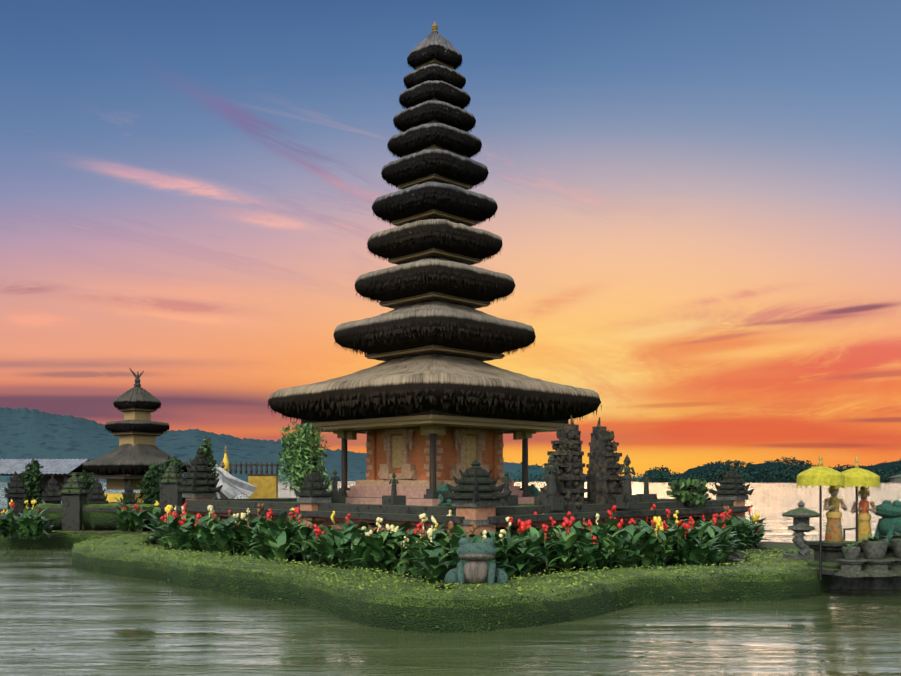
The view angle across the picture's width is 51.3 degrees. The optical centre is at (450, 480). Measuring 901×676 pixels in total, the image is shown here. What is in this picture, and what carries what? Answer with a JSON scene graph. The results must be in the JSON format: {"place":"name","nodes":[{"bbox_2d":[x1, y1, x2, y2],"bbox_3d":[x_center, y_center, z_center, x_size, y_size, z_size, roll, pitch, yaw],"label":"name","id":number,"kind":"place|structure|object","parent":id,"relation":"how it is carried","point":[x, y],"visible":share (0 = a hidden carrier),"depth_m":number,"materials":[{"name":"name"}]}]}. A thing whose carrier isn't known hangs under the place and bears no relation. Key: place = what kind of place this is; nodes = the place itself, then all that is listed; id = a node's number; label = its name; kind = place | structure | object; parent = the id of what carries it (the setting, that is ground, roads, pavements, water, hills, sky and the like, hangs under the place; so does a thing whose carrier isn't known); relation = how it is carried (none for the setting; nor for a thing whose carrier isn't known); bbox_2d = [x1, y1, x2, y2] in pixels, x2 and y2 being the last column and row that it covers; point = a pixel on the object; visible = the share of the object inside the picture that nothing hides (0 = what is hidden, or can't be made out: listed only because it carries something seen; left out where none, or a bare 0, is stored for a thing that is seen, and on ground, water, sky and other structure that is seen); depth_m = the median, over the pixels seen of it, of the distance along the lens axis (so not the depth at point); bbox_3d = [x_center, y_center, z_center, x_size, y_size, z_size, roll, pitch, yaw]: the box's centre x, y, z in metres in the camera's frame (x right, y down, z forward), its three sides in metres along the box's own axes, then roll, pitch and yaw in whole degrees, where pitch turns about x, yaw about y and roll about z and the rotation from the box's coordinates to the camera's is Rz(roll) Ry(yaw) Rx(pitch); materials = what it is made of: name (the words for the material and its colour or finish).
{"place":"outdoors","nodes":[
{"label":"outdoors","id":0,"kind":"place"},
{"bbox_2d":[89,368,182,503],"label":"meru","id":1,"kind":"structure","parent":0,"point":[133,438],"depth_m":31.59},
{"bbox_2d":[82,387,190,475],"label":"thatched roofs","id":2,"kind":"structure","parent":1,"relation":"attached to","point":[130,459],"depth_m":31.25,"materials":[{"name":"black wicker"}]},
{"bbox_2d":[0,407,586,480],"bbox_3d":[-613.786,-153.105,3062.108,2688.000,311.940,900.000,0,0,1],"label":"mountain","id":3,"kind":"structure","parent":0,"point":[25,433],"depth_m":2910.35,"materials":[{"name":"blue"}]},
{"bbox_2d":[0,481,900,675],"bbox_3d":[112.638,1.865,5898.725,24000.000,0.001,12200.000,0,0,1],"label":"lake water","id":4,"kind":"structure","parent":0,"point":[845,632],"depth_m":11.28,"materials":[{"name":"grey liquid"}]},
{"bbox_2d":[1,462,184,534],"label":"stone pillars","id":5,"kind":"structure","parent":4,"relation":"in","point":[74,492],"depth_m":26.66,"materials":[{"name":"stone"}]},
{"bbox_2d":[19,458,43,507],"bbox_3d":[-13.402,0.357,30.091,1.233,2.223,1.037,0,0,-40],"label":"tree","id":6,"kind":"object","parent":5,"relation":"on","point":[32,475],"visible":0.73,"depth_m":29.95,"materials":[{"name":"green plant"}]},
{"bbox_2d":[0,459,92,513],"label":"pavilion","id":7,"kind":"structure","parent":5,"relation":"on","point":[60,470],"depth_m":35.38,"materials":[{"name":"metal"}]},
{"bbox_2d":[0,530,151,547],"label":"grass bank","id":8,"kind":"structure","parent":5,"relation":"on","point":[60,539],"depth_m":25.93,"materials":[{"name":"green plant"}]},
{"bbox_2d":[0,494,160,538],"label":"flowering plants","id":9,"kind":"object","parent":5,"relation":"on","point":[29,524],"visible":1,"depth_m":25.32,"materials":[{"name":"green plant"}]},
{"bbox_2d":[71,470,95,504],"bbox_3d":[-11.673,0.568,29.588,0.968,1.802,1.004,0,0,1],"label":"tree","id":10,"kind":"object","parent":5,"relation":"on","point":[87,479],"visible":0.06,"depth_m":29.53,"materials":[{"name":"green plant"}]},
{"bbox_2d":[5,471,187,526],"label":"stone shrines","id":11,"kind":"object","parent":5,"relation":"on","point":[15,491],"visible":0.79,"depth_m":28.25,"materials":[{"name":"stone"}]},
{"bbox_2d":[34,503,159,530],"bbox_3d":[-10.178,1.129,27.047,3.840,0.946,0.636,0,0,1],"label":"hedge","id":12,"kind":"object","parent":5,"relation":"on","point":[95,521],"depth_m":26.77,"materials":[{"name":"green plant"}]},
{"bbox_2d":[137,463,161,505],"bbox_3d":[-9.549,0.400,30.482,1.121,1.942,1.037,0,0,28],"label":"tree","id":13,"kind":"object","parent":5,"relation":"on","point":[151,483],"visible":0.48,"depth_m":30.25,"materials":[{"name":"green plant"}]},
{"bbox_2d":[153,456,183,503],"bbox_3d":[-8.606,0.105,28.889,0.988,1.730,1.076,0,0,-25],"label":"cypress shrub","id":14,"kind":"object","parent":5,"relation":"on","point":[176,463],"visible":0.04,"depth_m":28.80,"materials":[{"name":"green plant"}]},
{"bbox_2d":[70,532,832,632],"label":"grass bank","id":15,"kind":"structure","parent":4,"relation":"on","point":[461,609],"depth_m":14.16,"materials":[{"name":"green plant"}]},
{"bbox_2d":[0,0,900,477],"label":"sky","id":16,"kind":"structure","parent":0,"point":[697,219],"materials":[{"name":"orange"}]},
{"bbox_2d":[27,581,880,656],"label":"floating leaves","id":17,"kind":"object","parent":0,"point":[432,633],"visible":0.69,"depth_m":12.02,"materials":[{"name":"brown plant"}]},
{"bbox_2d":[149,541,794,579],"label":"garden soil","id":18,"kind":"structure","parent":0,"point":[739,554],"depth_m":18.67,"materials":[{"name":"brown soil"}]},
{"bbox_2d":[139,503,772,583],"bbox_3d":[0.557,1.062,22.091,12.994,1.130,14.317,0,0,-40],"label":"flower bed foliage","id":19,"kind":"object","parent":18,"relation":"on","point":[526,547],"visible":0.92,"depth_m":16.68,"materials":[{"name":"green plant"}]},
{"bbox_2d":[176,497,749,537],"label":"island terrace wall","id":20,"kind":"structure","parent":18,"relation":"on","point":[400,515],"depth_m":19.35,"materials":[{"name":"black stone"}]},
{"bbox_2d":[200,436,218,480],"bbox_3d":[-6.258,-0.286,24.125,0.596,1.709,0.643,0,0,1],"label":"tree","id":21,"kind":"object","parent":20,"relation":"on","point":[205,446],"visible":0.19,"depth_m":24.12,"materials":[{"name":"green plant"}]},
{"bbox_2d":[212,446,278,498],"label":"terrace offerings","id":22,"kind":"object","parent":20,"relation":"on","point":[261,485],"visible":0.96,"depth_m":26.77,"materials":[{"name":"white fabric"}]},
{"bbox_2d":[277,421,337,495],"bbox_3d":[-3.300,-0.398,21.445,1.421,1.986,1.356,0,0,1],"label":"tree","id":23,"kind":"object","parent":20,"relation":"on","point":[302,460],"visible":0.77,"depth_m":21.27,"materials":[{"name":"green plant"}]},
{"bbox_2d":[333,425,537,505],"bbox_3d":[-0.399,-0.435,23.811,4.500,2.020,4.500,0,0,-45],"label":"meru shrine body","id":24,"kind":"object","parent":20,"relation":"on","point":[422,463],"visible":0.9,"depth_m":22.88,"materials":[{"name":"orange brick"}]},
{"bbox_2d":[300,22,568,433],"bbox_3d":[-0.399,-6.441,23.811,4.871,10.383,4.871,0,0,-45],"label":"meru timber","id":25,"kind":"object","parent":24,"relation":"on","point":[432,417],"visible":0.42,"depth_m":22.96,"materials":[{"name":"brown"}]},
{"bbox_2d":[268,32,601,421],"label":"thatched roofs","id":26,"kind":"structure","parent":24,"relation":"on","point":[464,386],"depth_m":22.61,"materials":[{"name":"black wicker"}]},
{"bbox_2d":[176,447,753,537],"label":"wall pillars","id":27,"kind":"structure","parent":20,"relation":"on","point":[475,496],"depth_m":19.87,"materials":[{"name":"stone"}]},
{"bbox_2d":[436,484,539,505],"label":"terrace frogs","id":28,"kind":"object","parent":20,"relation":"on","point":[535,491],"visible":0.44,"depth_m":20.94,"materials":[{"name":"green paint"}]},
{"bbox_2d":[330,453,656,510],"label":"terrace guardians","id":29,"kind":"object","parent":20,"relation":"on","point":[626,499],"visible":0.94,"depth_m":19.37,"materials":[{"name":"black stone"}]},
{"bbox_2d":[534,415,624,508],"bbox_3d":[2.809,-0.375,19.516,0.785,1.921,2.956,0,0,45],"label":"split gate","id":30,"kind":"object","parent":20,"relation":"on","point":[604,458],"visible":0.81,"depth_m":19.16,"materials":[{"name":"stone"}]},
{"bbox_2d":[664,478,711,506],"bbox_3d":[5.466,0.279,21.668,1.078,0.692,1.089,0,0,1],"label":"bush","id":31,"kind":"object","parent":20,"relation":"on","point":[688,492],"depth_m":21.48,"materials":[{"name":"green plant"}]},
{"bbox_2d":[445,537,508,584],"bbox_3d":[0.362,1.198,13.047,0.891,0.815,0.805,0,0,1],"label":"frog statue","id":32,"kind":"object","parent":18,"relation":"on","point":[476,564],"visible":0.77,"depth_m":12.83,"materials":[{"name":"stone"}]},
{"bbox_2d":[504,464,643,481],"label":"forest","id":33,"kind":"object","parent":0,"point":[536,474],"depth_m":1302.66,"materials":[{"name":"teal plant"}]},
{"bbox_2d":[639,456,900,481],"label":"forest","id":34,"kind":"object","parent":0,"point":[785,470],"depth_m":936.50,"materials":[{"name":"teal plant"}]},
{"bbox_2d":[730,545,900,588],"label":"stone ledge","id":35,"kind":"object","parent":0,"point":[842,582],"depth_m":16.07,"materials":[{"name":"stone"}]},
{"bbox_2d":[782,454,900,579],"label":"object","id":36,"kind":"object","parent":35,"relation":"on","point":[828,552],"visible":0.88,"depth_m":15.58,"materials":[{"name":"yellow fabric"}]},
{"bbox_2d":[835,538,900,576],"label":"stone pots","id":37,"kind":"object","parent":36,"relation":"on","point":[874,563],"visible":0.96,"depth_m":14.72,"materials":[{"name":"grey stone"}]},
{"bbox_2d":[840,532,900,550],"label":"plants","id":38,"kind":"object","parent":37,"relation":"on","point":[871,538],"visible":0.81,"depth_m":14.84,"materials":[{"name":"green plant"}]},
{"bbox_2d":[795,474,900,482],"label":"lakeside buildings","id":39,"kind":"structure","parent":0,"point":[896,479],"depth_m":789.08,"materials":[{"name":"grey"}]}
]}

